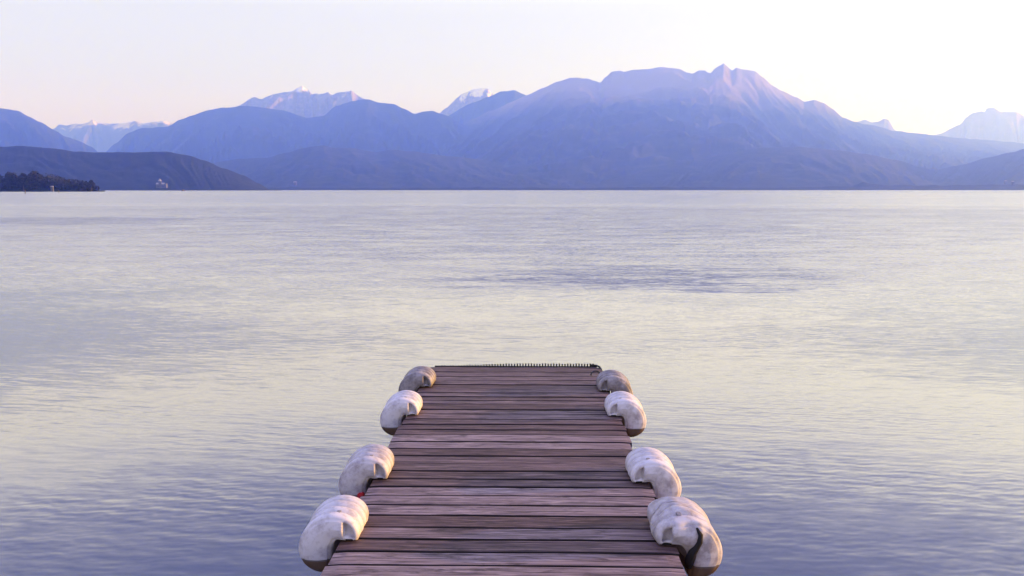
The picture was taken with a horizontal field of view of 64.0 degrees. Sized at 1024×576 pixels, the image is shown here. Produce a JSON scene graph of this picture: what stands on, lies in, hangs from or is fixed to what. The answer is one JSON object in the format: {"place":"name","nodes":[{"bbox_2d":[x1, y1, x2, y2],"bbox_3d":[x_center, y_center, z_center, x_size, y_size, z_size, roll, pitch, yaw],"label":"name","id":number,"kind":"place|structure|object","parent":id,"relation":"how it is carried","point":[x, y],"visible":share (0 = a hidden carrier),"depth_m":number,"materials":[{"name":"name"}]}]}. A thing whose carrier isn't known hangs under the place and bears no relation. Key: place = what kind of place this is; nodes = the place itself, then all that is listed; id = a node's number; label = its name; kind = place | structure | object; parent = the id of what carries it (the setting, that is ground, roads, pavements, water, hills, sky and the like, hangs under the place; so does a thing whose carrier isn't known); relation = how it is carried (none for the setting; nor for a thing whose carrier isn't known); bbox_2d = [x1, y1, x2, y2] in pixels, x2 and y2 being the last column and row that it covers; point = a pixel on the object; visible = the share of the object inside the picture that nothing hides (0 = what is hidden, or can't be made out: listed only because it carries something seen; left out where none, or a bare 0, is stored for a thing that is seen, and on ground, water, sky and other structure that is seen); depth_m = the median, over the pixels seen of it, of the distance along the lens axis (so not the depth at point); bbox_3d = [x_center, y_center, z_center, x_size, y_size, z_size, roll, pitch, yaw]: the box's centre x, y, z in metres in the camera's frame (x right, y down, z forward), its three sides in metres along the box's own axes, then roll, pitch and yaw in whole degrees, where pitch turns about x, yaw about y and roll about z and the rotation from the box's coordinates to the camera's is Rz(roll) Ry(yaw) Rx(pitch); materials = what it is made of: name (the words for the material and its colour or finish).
{"place":"outdoors","nodes":[
{"label":"outdoors","id":0,"kind":"place"},
{"bbox_2d":[0,108,96,151],"bbox_3d":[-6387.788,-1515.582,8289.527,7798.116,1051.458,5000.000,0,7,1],"label":"mountain","id":1,"kind":"structure","parent":0,"point":[18,128],"depth_m":8200.20,"materials":[{"name":"blue stone"}]},
{"bbox_2d":[0,184,104,191],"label":"shore","id":2,"kind":"structure","parent":0,"point":[46,189],"depth_m":875.40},
{"bbox_2d":[2,171,17,187],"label":"tree","id":3,"kind":"object","parent":2,"relation":"on","point":[8,174],"visible":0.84,"depth_m":880.17,"materials":[{"name":"green plant"}]},
{"bbox_2d":[18,173,27,190],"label":"tree","id":4,"kind":"object","parent":2,"relation":"on","point":[23,176],"visible":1,"depth_m":871.96,"materials":[{"name":"green plant"}]},
{"bbox_2d":[28,170,43,185],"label":"tree","id":5,"kind":"object","parent":2,"relation":"on","point":[32,173],"visible":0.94,"depth_m":878.03,"materials":[{"name":"green plant"}]},
{"bbox_2d":[0,173,99,190],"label":"headland wood","id":6,"kind":"object","parent":2,"relation":"on","point":[59,182],"visible":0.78,"depth_m":878.74,"materials":[{"name":"green plant"}]},
{"bbox_2d":[87,180,94,191],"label":"tree","id":7,"kind":"object","parent":6,"relation":"on","point":[91,184],"visible":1,"depth_m":869.43,"materials":[{"name":"green plant"}]},
{"bbox_2d":[53,119,172,151],"bbox_3d":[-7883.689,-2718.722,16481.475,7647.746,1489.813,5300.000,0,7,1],"label":"mountain","id":8,"kind":"structure","parent":0,"point":[100,137],"depth_m":17083.33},
{"bbox_2d":[0,146,269,189],"bbox_3d":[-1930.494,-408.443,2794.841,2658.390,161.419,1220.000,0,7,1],"label":"hill","id":9,"kind":"structure","parent":0,"point":[126,171],"depth_m":2480.52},
{"bbox_2d":[156,179,167,187],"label":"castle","id":10,"kind":"structure","parent":9,"relation":"on","point":[159,184],"depth_m":2224.96,"materials":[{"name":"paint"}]},
{"bbox_2d":[106,99,473,162],"bbox_3d":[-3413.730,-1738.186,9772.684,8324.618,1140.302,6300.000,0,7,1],"label":"mountain","id":11,"kind":"structure","parent":0,"point":[226,134],"depth_m":9372.11,"materials":[{"name":"blue stone"}]},
{"bbox_2d":[236,86,363,117],"bbox_3d":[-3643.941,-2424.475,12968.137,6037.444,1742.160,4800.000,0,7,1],"label":"mountain","id":12,"kind":"structure","parent":0,"point":[302,101],"depth_m":13524.82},
{"bbox_2d":[212,145,635,188],"bbox_3d":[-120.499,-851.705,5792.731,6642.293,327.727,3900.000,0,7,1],"label":"hill","id":13,"kind":"structure","parent":0,"point":[322,166],"depth_m":4922.84,"materials":[{"name":"blue stone"}]},
{"bbox_2d":[440,88,492,115],"bbox_3d":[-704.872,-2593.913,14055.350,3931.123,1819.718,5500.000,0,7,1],"label":"mountain","id":14,"kind":"structure","parent":0,"point":[465,99],"depth_m":14638.55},
{"bbox_2d":[449,90,525,123],"bbox_3d":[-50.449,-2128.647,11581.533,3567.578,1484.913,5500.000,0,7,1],"label":"mountain","id":15,"kind":"structure","parent":0,"point":[473,110],"depth_m":12078.38,"materials":[{"name":"blue stone"}]},
{"bbox_2d":[0,190,1023,575],"bbox_3d":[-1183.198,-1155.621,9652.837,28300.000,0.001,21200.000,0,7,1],"label":"water","id":16,"kind":"structure","parent":0,"point":[208,382],"depth_m":10.07,"materials":[{"name":"blue liquid"}]},
{"bbox_2d":[320,363,685,575],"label":"jetty","id":17,"kind":"object","parent":16,"relation":"in","point":[508,470],"visible":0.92,"depth_m":4.40,"materials":[{"name":"wood"}]},
{"bbox_2d":[299,495,368,571],"bbox_3d":[-0.838,1.158,3.881,0.290,0.286,0.309,0,7,0],"label":"dock bumper","id":18,"kind":"object","parent":17,"relation":"attached to","point":[334,522],"visible":0.96,"depth_m":3.75,"materials":[{"name":"plastic"}]},
{"bbox_2d":[338,444,393,498],"bbox_3d":[-0.826,1.062,4.675,0.290,0.286,0.317,0,7,0],"label":"dock bumper","id":19,"kind":"object","parent":17,"relation":"attached to","point":[365,464],"visible":0.84,"depth_m":4.54,"materials":[{"name":"plastic"}]},
{"bbox_2d":[380,390,422,435],"bbox_3d":[-0.802,0.907,5.969,0.290,0.286,0.309,0,7,0],"label":"dock bumper","id":20,"kind":"object","parent":17,"relation":"attached to","point":[399,407],"visible":0.91,"depth_m":5.83,"materials":[{"name":"plastic"}]},
{"bbox_2d":[398,366,435,391],"bbox_3d":[-0.783,0.807,6.805,0.290,0.286,0.309,0,7,2],"label":"dock bumper","id":21,"kind":"object","parent":17,"relation":"attached to","point":[415,379],"visible":0.69,"depth_m":6.67,"materials":[{"name":"plastic"}]},
{"bbox_2d":[596,370,632,394],"bbox_3d":[0.831,0.824,6.660,0.290,0.286,0.309,0,7,2],"label":"dock bumper","id":22,"kind":"object","parent":17,"relation":"attached to","point":[611,380],"visible":0.73,"depth_m":6.52,"materials":[{"name":"plastic"}]},
{"bbox_2d":[604,391,645,436],"bbox_3d":[0.818,0.911,5.941,0.290,0.286,0.309,0,7,2],"label":"dock bumper","id":23,"kind":"object","parent":17,"relation":"attached to","point":[626,407],"visible":0.95,"depth_m":5.80,"materials":[{"name":"plastic"}]},
{"bbox_2d":[625,447,680,499],"bbox_3d":[0.792,1.069,4.622,0.290,0.286,0.309,0,7,0],"label":"dock bumper","id":24,"kind":"object","parent":17,"relation":"attached to","point":[654,467],"visible":0.73,"depth_m":4.49,"materials":[{"name":"plastic"}]},
{"bbox_2d":[646,495,721,575],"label":"dock bumper","id":25,"kind":"object","parent":17,"relation":"attached to","point":[682,524],"visible":0.99,"depth_m":3.69,"materials":[{"name":"plastic"}]},
{"bbox_2d":[0,0,1023,134],"label":"sky","id":26,"kind":"structure","parent":0,"point":[920,66],"materials":[{"name":"white"}]},
{"bbox_2d":[267,182,1023,189],"bbox_3d":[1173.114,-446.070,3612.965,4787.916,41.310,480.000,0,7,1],"label":"shore","id":27,"kind":"structure","parent":0,"point":[863,186],"depth_m":3533.11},
{"bbox_2d":[431,63,1023,186],"bbox_3d":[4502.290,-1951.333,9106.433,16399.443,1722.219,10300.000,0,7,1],"label":"mountain","id":28,"kind":"structure","parent":0,"point":[632,127],"depth_m":8189.09,"materials":[{"name":"blue stone"}]},
{"bbox_2d":[629,147,936,187],"bbox_3d":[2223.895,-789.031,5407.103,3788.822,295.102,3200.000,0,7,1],"label":"hill","id":29,"kind":"structure","parent":0,"point":[779,167],"depth_m":4672.29,"materials":[{"name":"blue stone"}]},
{"bbox_2d":[858,118,895,130],"bbox_3d":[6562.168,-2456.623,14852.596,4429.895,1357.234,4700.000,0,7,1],"label":"mountain","id":30,"kind":"structure","parent":0,"point":[884,123],"depth_m":15525.56,"materials":[{"name":"purple stone"}]},
{"bbox_2d":[927,149,1023,185],"bbox_3d":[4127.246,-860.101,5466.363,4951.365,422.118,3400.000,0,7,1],"label":"hill","id":31,"kind":"structure","parent":0,"point":[1000,169],"depth_m":4842.29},
{"bbox_2d":[936,107,1023,142],"bbox_3d":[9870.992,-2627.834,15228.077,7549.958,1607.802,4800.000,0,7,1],"label":"mountain","id":32,"kind":"structure","parent":0,"point":[992,123],"depth_m":15636.23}
]}

